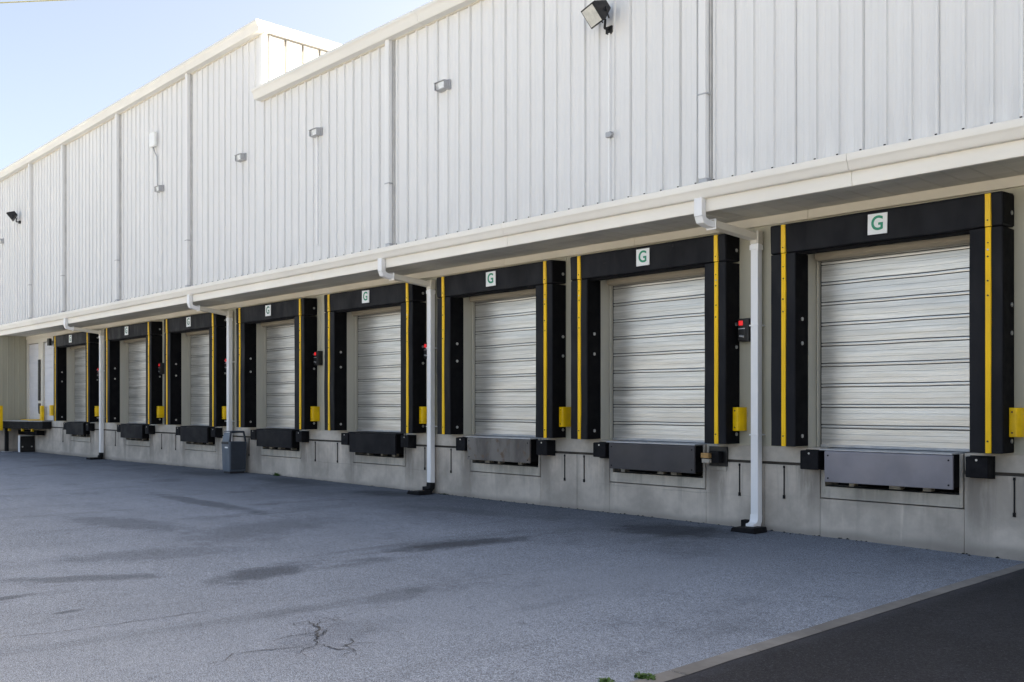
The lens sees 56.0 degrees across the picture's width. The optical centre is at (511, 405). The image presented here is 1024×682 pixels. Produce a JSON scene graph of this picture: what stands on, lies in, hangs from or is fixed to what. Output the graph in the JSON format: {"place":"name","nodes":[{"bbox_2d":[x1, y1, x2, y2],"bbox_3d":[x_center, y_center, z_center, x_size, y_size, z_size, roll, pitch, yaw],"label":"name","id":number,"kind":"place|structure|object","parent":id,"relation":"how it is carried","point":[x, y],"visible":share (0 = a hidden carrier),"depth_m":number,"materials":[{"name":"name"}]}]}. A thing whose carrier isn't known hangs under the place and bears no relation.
{"place":"outdoors","nodes":[
{"label":"outdoors","id":0,"kind":"place"},
{"bbox_2d":[0,0,63,2],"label":"overhead cable","id":1,"kind":"object","parent":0,"point":[31,1],"visible":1,"depth_m":40.34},
{"bbox_2d":[0,0,432,169],"label":"sky","id":2,"kind":"structure","parent":0,"point":[62,63],"materials":[{"name":"blue"}]},
{"bbox_2d":[0,451,1023,681],"bbox_3d":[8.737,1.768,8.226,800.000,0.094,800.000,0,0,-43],"label":"asphalt yard","id":3,"kind":"structure","parent":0,"point":[118,571],"depth_m":9.73,"materials":[{"name":"grey asphalt"}]},
{"bbox_2d":[0,406,51,451],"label":"dock platform","id":4,"kind":"structure","parent":3,"relation":"on","point":[23,424],"depth_m":36.19,"materials":[{"name":"metal"}]},
{"bbox_2d":[39,406,44,420],"bbox_3d":[-17.592,0.299,36.055,0.135,0.559,0.240,0,0,-43],"label":"yellow post","id":5,"kind":"object","parent":4,"relation":"on","point":[41,413],"visible":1,"depth_m":35.99,"materials":[{"name":"metal"}]},
{"bbox_2d":[18,435,34,451],"bbox_3d":[-18.537,1.470,36.785,0.520,0.639,0.262,0,0,-43],"label":"support pedestal","id":6,"kind":"object","parent":3,"relation":"on","point":[26,443],"visible":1,"depth_m":36.68,"materials":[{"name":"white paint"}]},
{"bbox_2d":[86,457,102,459],"bbox_3d":[-13.669,1.720,31.644,0.480,0.140,0.394,0,0,-43],"label":"splash block","id":7,"kind":"object","parent":3,"relation":"on","point":[94,458],"depth_m":31.47,"materials":[{"name":"black rubber"}]},
{"bbox_2d":[221,431,246,473],"bbox_3d":[-7.075,1.189,24.529,0.501,1.074,0.442,0,0,-43],"label":"litter bin","id":8,"kind":"object","parent":3,"relation":"on","point":[233,456],"visible":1,"depth_m":24.37,"materials":[{"name":"grey plastic"}]},
{"bbox_2d":[407,486,431,494],"bbox_3d":[-1.762,1.691,18.998,0.480,0.140,0.394,0,0,-43],"label":"splash block","id":9,"kind":"object","parent":3,"relation":"on","point":[423,491],"depth_m":18.84,"materials":[{"name":"black rubber"}]},
{"bbox_2d":[0,0,1023,560],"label":"warehouse","id":10,"kind":"structure","parent":3,"relation":"on","point":[828,108],"depth_m":15.80,"materials":[{"name":"metal"}]},
{"bbox_2d":[6,211,20,223],"bbox_3d":[-18.022,-6.798,34.869,0.466,0.416,0.393,0,0,-21],"label":"floodlight","id":11,"kind":"object","parent":10,"relation":"attached to","point":[12,215],"visible":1,"depth_m":34.73,"materials":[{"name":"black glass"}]},
{"bbox_2d":[28,163,32,318],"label":"wall downpipe","id":12,"kind":"object","parent":10,"relation":"attached to","point":[30,240],"depth_m":33.91,"materials":[{"name":"white metal"}]},
{"bbox_2d":[29,344,37,418],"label":"panel door","id":13,"kind":"structure","parent":10,"relation":"in","point":[33,349],"depth_m":37.22,"materials":[{"name":"white metal"}]},
{"bbox_2d":[45,342,53,420],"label":"panel door","id":14,"kind":"structure","parent":10,"relation":"in","point":[49,350],"depth_m":35.88,"materials":[{"name":"white metal"}]},
{"bbox_2d":[49,405,53,415],"bbox_3d":[-16.946,0.195,35.489,0.120,0.390,0.190,0,0,-43],"label":"yellow guard","id":15,"kind":"object","parent":10,"relation":"attached to","point":[51,410],"visible":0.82,"depth_m":35.42,"materials":[{"name":"paint"}]},
{"bbox_2d":[60,145,66,311],"bbox_3d":[-14.674,-5.775,31.526,0.146,5.510,0.156,0,0,-43],"label":"wall downpipe","id":16,"kind":"object","parent":10,"relation":"attached to","point":[63,275],"depth_m":31.48,"materials":[{"name":"white metal"}]},
{"bbox_2d":[53,332,98,421],"bbox_3d":[-15.053,-0.961,33.244,0.378,3.037,3.518,0,0,-43],"label":"dock seal","id":17,"kind":"object","parent":10,"relation":"attached to","point":[89,341],"visible":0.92,"depth_m":32.67,"materials":[{"name":"black plastic"}]},
{"bbox_2d":[67,345,85,421],"bbox_3d":[-14.810,-0.844,33.483,0.340,2.848,2.780,0,0,-43],"label":"loading door","id":18,"kind":"structure","parent":10,"relation":"in","point":[76,368],"depth_m":34.38,"materials":[{"name":"beige paint"}]},
{"bbox_2d":[66,422,90,436],"bbox_3d":[-14.642,0.872,33.613,1.238,0.576,1.780,0,0,-43],"label":"dock leveller","id":19,"kind":"object","parent":10,"relation":"attached to","point":[78,429],"visible":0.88,"depth_m":33.01,"materials":[{"name":"black metal"}]},
{"bbox_2d":[63,318,104,457],"bbox_3d":[-13.985,-0.538,31.545,1.270,4.584,0.208,0,0,-20],"label":"downpipe","id":20,"kind":"object","parent":10,"relation":"attached to","point":[101,370],"visible":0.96,"depth_m":31.66,"materials":[{"name":"white metal"}]},
{"bbox_2d":[86,423,94,430],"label":"dock bumper","id":21,"kind":"object","parent":10,"relation":"attached to","point":[90,426],"visible":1,"depth_m":32.35,"materials":[{"name":"black rubber"}]},
{"bbox_2d":[95,406,98,415],"bbox_3d":[-13.743,0.200,31.988,0.196,0.340,0.115,0,0,-43],"label":"yellow guard","id":22,"kind":"object","parent":10,"relation":"attached to","point":[96,410],"visible":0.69,"depth_m":31.92,"materials":[{"name":"paint"}]},
{"bbox_2d":[114,113,120,300],"bbox_3d":[-11.521,-5.775,28.176,0.146,5.510,0.156,0,0,-43],"label":"wall downpipe","id":23,"kind":"object","parent":10,"relation":"attached to","point":[117,260],"depth_m":28.14,"materials":[{"name":"white metal"}]},
{"bbox_2d":[104,321,161,423],"bbox_3d":[-11.701,-0.961,29.684,0.378,3.037,3.618,0,0,-43],"label":"dock seal","id":24,"kind":"object","parent":10,"relation":"attached to","point":[151,331],"visible":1,"depth_m":29.00,"materials":[{"name":"black plastic"}]},
{"bbox_2d":[120,423,150,440],"bbox_3d":[-11.290,0.872,30.053,1.238,0.576,1.780,0,0,-43],"label":"dock leveller","id":25,"kind":"object","parent":10,"relation":"attached to","point":[136,431],"visible":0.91,"depth_m":29.50,"materials":[{"name":"black metal"}]},
{"bbox_2d":[120,337,156,424],"bbox_3d":[-11.458,-0.843,29.923,0.340,2.847,2.800,0,0,-43],"label":"loading door","id":26,"kind":"structure","parent":10,"relation":"in","point":[132,351],"depth_m":30.69,"materials":[{"name":"beige paint"}]},
{"bbox_2d":[145,425,154,433],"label":"dock bumper","id":27,"kind":"object","parent":10,"relation":"attached to","point":[149,429],"visible":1,"depth_m":28.81,"materials":[{"name":"black rubber"}]},
{"bbox_2d":[149,131,157,184],"bbox_3d":[-9.775,-6.690,26.327,0.140,1.501,0.362,0,0,-43],"label":"antenna box","id":28,"kind":"object","parent":10,"relation":"attached to","point":[152,139],"visible":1,"depth_m":26.23,"materials":[{"name":"white plastic"}]},
{"bbox_2d":[154,185,163,276],"bbox_3d":[-9.541,-4.706,26.057,0.170,2.468,0.295,0,0,-43],"label":"wall light","id":29,"kind":"object","parent":10,"relation":"attached to","point":[158,188],"visible":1,"depth_m":26.08,"materials":[{"name":"white paint"}]},
{"bbox_2d":[157,406,163,417],"bbox_3d":[-10.357,0.200,28.392,0.196,0.340,0.115,0,0,-43],"label":"yellow guard","id":30,"kind":"object","parent":10,"relation":"attached to","point":[160,411],"visible":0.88,"depth_m":28.33,"materials":[{"name":"paint"}]},
{"bbox_2d":[158,363,163,373],"bbox_3d":[-10.334,-1.080,28.398,0.154,0.330,0.180,0,0,-43],"label":"signal box","id":31,"kind":"object","parent":10,"relation":"attached to","point":[161,368],"visible":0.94,"depth_m":28.34,"materials":[{"name":"black plastic"}]},
{"bbox_2d":[176,427,179,434],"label":"dock bumper","id":32,"kind":"object","parent":10,"relation":"attached to","point":[177,430],"visible":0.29,"depth_m":27.23,"materials":[{"name":"black rubber"}]},
{"bbox_2d":[185,73,191,286],"bbox_3d":[-8.313,-5.775,24.769,0.146,5.510,0.156,0,0,-43],"label":"wall downpipe","id":33,"kind":"object","parent":10,"relation":"attached to","point":[188,179],"depth_m":24.73,"materials":[{"name":"white metal"}]},
{"bbox_2d":[164,313,226,425],"bbox_3d":[-8.747,-0.961,26.546,0.378,3.037,3.238,0,0,-43],"label":"dock seal","id":34,"kind":"object","parent":10,"relation":"attached to","point":[215,325],"visible":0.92,"depth_m":25.96,"materials":[{"name":"black plastic"}]},
{"bbox_2d":[186,317,190,326],"bbox_3d":[-8.862,-2.280,26.405,0.020,0.260,0.254,0,-1,-43],"label":"bay sign","id":35,"kind":"object","parent":34,"relation":"attached to","point":[188,321],"visible":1,"depth_m":26.39,"materials":[{"name":"white plastic"}]},
{"bbox_2d":[180,426,219,445],"bbox_3d":[-8.336,0.872,26.915,1.238,0.576,1.780,0,0,-43],"label":"dock leveller","id":36,"kind":"object","parent":10,"relation":"attached to","point":[200,435],"visible":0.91,"depth_m":26.37,"materials":[{"name":"black metal"}]},
{"bbox_2d":[181,330,220,426],"bbox_3d":[-8.503,-0.844,26.785,0.340,2.848,2.400,0,0,-43],"label":"loading door","id":37,"kind":"structure","parent":10,"relation":"in","point":[195,344],"depth_m":27.47,"materials":[{"name":"beige paint"}]},
{"bbox_2d":[187,294,234,440],"bbox_3d":[-7.791,-0.564,24.963,1.194,4.532,0.182,0,0,-32],"label":"downpipe","id":38,"kind":"object","parent":10,"relation":"attached to","point":[228,314],"visible":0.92,"depth_m":25.14,"materials":[{"name":"white metal"}]},
{"bbox_2d":[211,428,221,437],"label":"dock bumper","id":39,"kind":"object","parent":10,"relation":"attached to","point":[216,432],"visible":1,"depth_m":25.65,"materials":[{"name":"black rubber"}]},
{"bbox_2d":[222,406,226,418],"bbox_3d":[-7.532,0.200,25.392,0.196,0.340,0.115,0,0,-43],"label":"yellow guard","id":40,"kind":"object","parent":10,"relation":"attached to","point":[224,412],"visible":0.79,"depth_m":25.32,"materials":[{"name":"paint"}]},
{"bbox_2d":[234,153,246,162],"bbox_3d":[-6.402,-5.844,22.722,0.170,0.172,0.295,0,0,-43],"label":"wall light","id":41,"kind":"object","parent":10,"relation":"attached to","point":[240,157],"visible":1,"depth_m":22.66,"materials":[{"name":"grey metal"}]},
{"bbox_2d":[250,429,260,439],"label":"dock bumper","id":42,"kind":"object","parent":10,"relation":"attached to","point":[253,434],"visible":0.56,"depth_m":24.11,"materials":[{"name":"black rubber"}]},
{"bbox_2d":[236,298,316,428],"bbox_3d":[-5.765,-0.961,23.379,0.378,3.037,3.278,0,0,-43],"label":"dock seal","id":43,"kind":"object","parent":10,"relation":"attached to","point":[301,312],"visible":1,"depth_m":22.65,"materials":[{"name":"black plastic"}]},
{"bbox_2d":[265,305,270,315],"bbox_3d":[-5.880,-2.280,23.238,0.020,0.260,0.254,0,0,-43],"label":"bay sign","id":44,"kind":"object","parent":43,"relation":"attached to","point":[267,310],"visible":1,"depth_m":23.21,"materials":[{"name":"white plastic"}]},
{"bbox_2d":[256,428,305,450],"bbox_3d":[-5.354,0.872,23.748,1.238,0.576,1.780,0,0,-43],"label":"dock leveller","id":45,"kind":"object","parent":10,"relation":"attached to","point":[277,438],"visible":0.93,"depth_m":23.21,"materials":[{"name":"black metal"}]},
{"bbox_2d":[256,319,306,429],"bbox_3d":[-5.521,-0.844,23.617,0.340,2.848,2.400,0,0,-43],"label":"loading door","id":46,"kind":"structure","parent":10,"relation":"in","point":[275,354],"depth_m":24.19,"materials":[{"name":"beige paint"}]},
{"bbox_2d":[296,431,308,442],"bbox_3d":[-4.918,0.740,22.578,0.205,0.270,0.284,0,0,-43],"label":"dock bumper","id":47,"kind":"object","parent":10,"relation":"attached to","point":[302,436],"visible":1,"depth_m":22.49,"materials":[{"name":"black rubber"}]},
{"bbox_2d":[310,406,319,420],"bbox_3d":[-4.537,0.200,22.210,0.196,0.340,0.115,0,0,-43],"label":"yellow guard","id":48,"kind":"object","parent":10,"relation":"attached to","point":[314,413],"visible":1,"depth_m":22.16,"materials":[{"name":"paint"}]},
{"bbox_2d":[308,127,322,245],"bbox_3d":[-4.140,-4.606,20.320,0.170,2.468,0.295,0,0,-43],"label":"wall light","id":49,"kind":"object","parent":10,"relation":"attached to","point":[316,132],"visible":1,"depth_m":20.35,"materials":[{"name":"white paint"}]},
{"bbox_2d":[314,351,322,365],"bbox_3d":[-4.466,-1.080,22.166,0.154,0.330,0.180,0,0,-43],"label":"signal box","id":50,"kind":"object","parent":10,"relation":"attached to","point":[318,358],"visible":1,"depth_m":22.11,"materials":[{"name":"black plastic"}]},
{"bbox_2d":[341,432,349,444],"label":"dock bumper","id":51,"kind":"object","parent":10,"relation":"attached to","point":[344,438],"visible":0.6,"depth_m":21.10,"materials":[{"name":"black rubber"}]},
{"bbox_2d":[324,283,425,432],"bbox_3d":[-2.961,-0.961,20.401,0.378,3.037,3.239,0,0,-43],"label":"dock seal","id":52,"kind":"object","parent":10,"relation":"attached to","point":[409,299],"visible":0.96,"depth_m":19.73,"materials":[{"name":"black plastic"}]},
{"bbox_2d":[362,290,369,302],"bbox_3d":[-3.077,-2.280,20.260,0.020,0.260,0.254,0,1,-43],"label":"bay sign","id":53,"kind":"object","parent":52,"relation":"attached to","point":[365,296],"visible":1,"depth_m":20.25,"materials":[{"name":"white plastic"}]},
{"bbox_2d":[348,431,405,457],"bbox_3d":[-2.550,0.872,20.770,1.238,0.576,1.780,0,0,-43],"label":"dock leveller","id":54,"kind":"object","parent":10,"relation":"attached to","point":[382,444],"visible":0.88,"depth_m":20.26,"materials":[{"name":"black metal"}]},
{"bbox_2d":[347,306,413,433],"bbox_3d":[-2.717,-0.844,20.640,0.340,2.848,2.420,0,0,-43],"label":"loading door","id":55,"kind":"structure","parent":10,"relation":"in","point":[373,335],"depth_m":21.07,"materials":[{"name":"beige paint"}]},
{"bbox_2d":[384,39,394,246],"bbox_3d":[-2.335,-5.005,18.420,0.146,3.970,0.156,0,0,-43],"label":"wall downpipe","id":56,"kind":"object","parent":10,"relation":"attached to","point":[388,183],"depth_m":18.38,"materials":[{"name":"white metal"}]},
{"bbox_2d":[378,258,436,490],"bbox_3d":[-2.031,-0.554,18.846,1.218,4.552,0.192,0,0,-28],"label":"downpipe","id":57,"kind":"object","parent":10,"relation":"attached to","point":[430,347],"visible":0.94,"depth_m":19.01,"materials":[{"name":"white metal"}]},
{"bbox_2d":[401,435,415,447],"bbox_3d":[-2.115,0.740,19.600,0.205,0.270,0.284,0,0,-43],"label":"dock bumper","id":58,"kind":"object","parent":10,"relation":"attached to","point":[408,441],"visible":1,"depth_m":19.52,"materials":[{"name":"black rubber"}]},
{"bbox_2d":[419,407,426,423],"bbox_3d":[-1.747,0.200,19.247,0.196,0.340,0.115,0,0,-43],"label":"yellow guard","id":59,"kind":"object","parent":10,"relation":"attached to","point":[422,415],"visible":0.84,"depth_m":19.18,"materials":[{"name":"paint"}]},
{"bbox_2d":[424,343,426,358],"bbox_3d":[-1.662,-1.080,19.188,0.154,0.330,0.180,0,0,-43],"label":"signal box","id":60,"kind":"object","parent":10,"relation":"attached to","point":[425,351],"visible":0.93,"depth_m":19.17,"materials":[{"name":"black plastic"}]},
{"bbox_2d":[433,79,450,92],"bbox_3d":[-1.247,-5.724,17.247,0.170,0.172,0.295,0,0,-43],"label":"wall light","id":61,"kind":"object","parent":10,"relation":"attached to","point":[443,85],"visible":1,"depth_m":17.19,"materials":[{"name":"grey metal"}]},
{"bbox_2d":[456,437,472,450],"bbox_3d":[-0.911,0.740,18.323,0.205,0.270,0.294,0,0,-43],"label":"dock bumper","id":62,"kind":"object","parent":10,"relation":"attached to","point":[461,443],"visible":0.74,"depth_m":18.23,"materials":[{"name":"black rubber"}]},
{"bbox_2d":[463,289,535,436],"bbox_3d":[-0.023,-0.844,17.778,0.340,2.848,2.300,0,0,-43],"label":"loading door","id":63,"kind":"structure","parent":10,"relation":"in","point":[499,329],"depth_m":18.11,"materials":[{"name":"beige paint"}]},
{"bbox_2d":[437,260,565,437],"bbox_3d":[-0.267,-0.961,17.539,0.378,3.037,3.118,0,0,-43],"label":"dock seal","id":64,"kind":"object","parent":10,"relation":"attached to","point":[544,279],"visible":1,"depth_m":16.82,"materials":[{"name":"black plastic"}]},
{"bbox_2d":[486,271,495,286],"bbox_3d":[-0.383,-2.280,17.399,0.020,0.260,0.254,0,-1,-43],"label":"bay sign","id":65,"kind":"object","parent":64,"relation":"attached to","point":[491,278],"visible":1,"depth_m":17.38,"materials":[{"name":"white plastic"}]},
{"bbox_2d":[466,436,540,466],"bbox_3d":[0.144,0.872,17.908,1.238,0.576,1.780,0,0,-43],"label":"dock leveller","id":66,"kind":"object","parent":10,"relation":"attached to","point":[512,450],"visible":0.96,"depth_m":17.40,"materials":[{"name":"metal"}]},
{"bbox_2d":[536,440,554,455],"bbox_3d":[0.580,0.740,16.739,0.205,0.270,0.284,0,0,-43],"label":"dock bumper","id":67,"kind":"object","parent":10,"relation":"attached to","point":[545,447],"visible":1,"depth_m":16.67,"materials":[{"name":"black rubber"}]},
{"bbox_2d":[559,407,570,426],"bbox_3d":[0.906,0.200,16.429,0.196,0.340,0.115,0,0,-43],"label":"yellow guard","id":68,"kind":"object","parent":10,"relation":"attached to","point":[564,416],"visible":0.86,"depth_m":16.37,"materials":[{"name":"paint"}]},
{"bbox_2d":[581,0,613,200],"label":"floodlight","id":69,"kind":"object","parent":10,"relation":"attached to","point":[595,13],"visible":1,"depth_m":14.35,"materials":[{"name":"black painted metal"},{"name":"glass"}]},
{"bbox_2d":[593,442,611,458],"bbox_3d":[1.488,0.740,15.774,0.205,0.270,0.294,0,0,-43],"label":"dock bumper","id":70,"kind":"object","parent":10,"relation":"attached to","point":[600,449],"visible":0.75,"depth_m":15.70,"materials":[{"name":"black rubber"}]},
{"bbox_2d":[600,267,704,442],"bbox_3d":[2.376,-0.844,15.230,0.340,2.848,2.300,0,0,-43],"label":"loading door","id":71,"kind":"structure","parent":10,"relation":"in","point":[653,325],"depth_m":15.46,"materials":[{"name":"beige paint"}]},
{"bbox_2d":[570,233,739,443],"bbox_3d":[2.132,-0.961,14.991,0.378,3.037,3.058,0,0,-43],"label":"dock seal","id":72,"kind":"object","parent":10,"relation":"attached to","point":[716,256],"visible":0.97,"depth_m":14.31,"materials":[{"name":"black plastic"}]},
{"bbox_2d":[636,248,649,265],"bbox_3d":[2.017,-2.280,14.851,0.020,0.260,0.254,0,0,-43],"label":"bay sign","id":73,"kind":"object","parent":72,"relation":"attached to","point":[642,257],"visible":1,"depth_m":14.84,"materials":[{"name":"white plastic"}]},
{"bbox_2d":[606,440,706,477],"bbox_3d":[2.543,0.872,15.360,1.238,0.576,1.780,0,0,-43],"label":"dock leveller","id":74,"kind":"object","parent":10,"relation":"attached to","point":[666,458],"visible":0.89,"depth_m":14.88,"materials":[{"name":"grey metal"}]},
{"bbox_2d":[697,0,712,182],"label":"wall downpipe","id":75,"kind":"object","parent":10,"relation":"attached to","point":[703,94],"depth_m":13.11,"materials":[{"name":"white metal"}]},
{"bbox_2d":[701,446,727,470],"bbox_3d":[2.977,0.787,14.182,0.219,0.355,0.330,0,0,-43],"label":"dock bumper","id":76,"kind":"object","parent":10,"relation":"attached to","point":[715,457],"visible":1,"depth_m":14.16,"materials":[{"name":"black rubber"}]},
{"bbox_2d":[694,197,764,526],"bbox_3d":[3.053,-0.523,13.443,1.211,4.614,0.205,0,0,-29],"label":"downpipe","id":77,"kind":"object","parent":10,"relation":"attached to","point":[755,238],"visible":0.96,"depth_m":13.62,"materials":[{"name":"white metal"}]},
{"bbox_2d":[733,407,746,430],"bbox_3d":[3.285,0.200,13.903,0.196,0.340,0.115,0,0,-43],"label":"yellow guard","id":78,"kind":"object","parent":10,"relation":"attached to","point":[739,418],"visible":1,"depth_m":13.85,"materials":[{"name":"paint"}]},
{"bbox_2d":[738,318,750,341],"bbox_3d":[3.352,-1.080,13.862,0.154,0.330,0.180,0,0,-43],"label":"signal box","id":79,"kind":"object","parent":10,"relation":"attached to","point":[744,331],"visible":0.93,"depth_m":13.81,"materials":[{"name":"black plastic"}]},
{"bbox_2d":[800,449,825,469],"bbox_3d":[4.065,0.740,13.037,0.205,0.270,0.294,0,0,-43],"label":"dock bumper","id":80,"kind":"object","parent":10,"relation":"attached to","point":[811,459],"visible":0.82,"depth_m":12.95,"materials":[{"name":"black rubber"}]},
{"bbox_2d":[770,191,1013,453],"bbox_3d":[4.710,-0.961,12.254,0.378,3.037,3.039,0,0,-43],"label":"dock seal","id":81,"kind":"object","parent":10,"relation":"attached to","point":[985,221],"visible":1,"depth_m":11.57,"materials":[{"name":"black plastic"}]},
{"bbox_2d":[868,212,887,234],"bbox_3d":[4.594,-2.280,12.113,0.020,0.260,0.254,0,1,-43],"label":"bay sign","id":82,"kind":"object","parent":81,"relation":"attached to","point":[877,223],"visible":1,"depth_m":12.10,"materials":[{"name":"white plastic"}]},
{"bbox_2d":[808,234,979,453],"bbox_3d":[4.953,-0.843,12.493,0.340,2.847,2.270,0,0,-43],"label":"loading door","id":83,"kind":"structure","parent":10,"relation":"in","point":[888,325],"depth_m":12.61,"materials":[{"name":"beige paint"}]},
{"bbox_2d":[819,448,969,494],"bbox_3d":[5.121,0.872,12.623,1.238,0.576,1.780,0,0,-43],"label":"dock leveller","id":84,"kind":"object","parent":10,"relation":"attached to","point":[923,470],"visible":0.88,"depth_m":12.14,"materials":[{"name":"metal"}]},
{"bbox_2d":[965,455,994,478],"bbox_3d":[5.556,0.740,11.453,0.205,0.270,0.284,0,0,-43],"label":"dock bumper","id":85,"kind":"object","parent":10,"relation":"attached to","point":[979,466],"visible":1,"depth_m":11.39,"materials":[{"name":"black rubber"}]},
{"bbox_2d":[1009,408,1023,436],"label":"yellow guard","id":86,"kind":"object","parent":10,"relation":"attached to","point":[1016,422],"visible":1,"depth_m":11.11,"materials":[{"name":"paint"}]},
{"bbox_2d":[597,677,614,681],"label":"weed","id":87,"kind":"object","parent":3,"relation":"on","point":[608,679],"visible":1,"depth_m":6.21,"materials":[{"name":"green plant"}]},
{"bbox_2d":[634,671,655,679],"bbox_3d":[0.871,1.767,6.289,0.152,0.034,0.163,0,0,2],"label":"weed","id":88,"kind":"object","parent":3,"relation":"on","point":[643,675],"visible":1,"depth_m":6.28,"materials":[{"name":"green plant"}]},
{"bbox_2d":[731,519,766,533],"bbox_3d":[3.347,1.713,13.571,0.480,0.140,0.467,0,0,-43],"label":"splash block","id":89,"kind":"object","parent":3,"relation":"on","point":[743,528],"depth_m":13.41,"materials":[{"name":"black rubber"}]},
{"bbox_2d":[665,569,1023,681],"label":"road","id":90,"kind":"structure","parent":0,"point":[973,633],"depth_m":7.07,"materials":[{"name":"black asphalt"}]},
{"bbox_2d":[630,563,1023,681],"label":"kerb","id":91,"kind":"structure","parent":90,"relation":"on","point":[687,669],"depth_m":7.62,"materials":[{"name":"concrete"}]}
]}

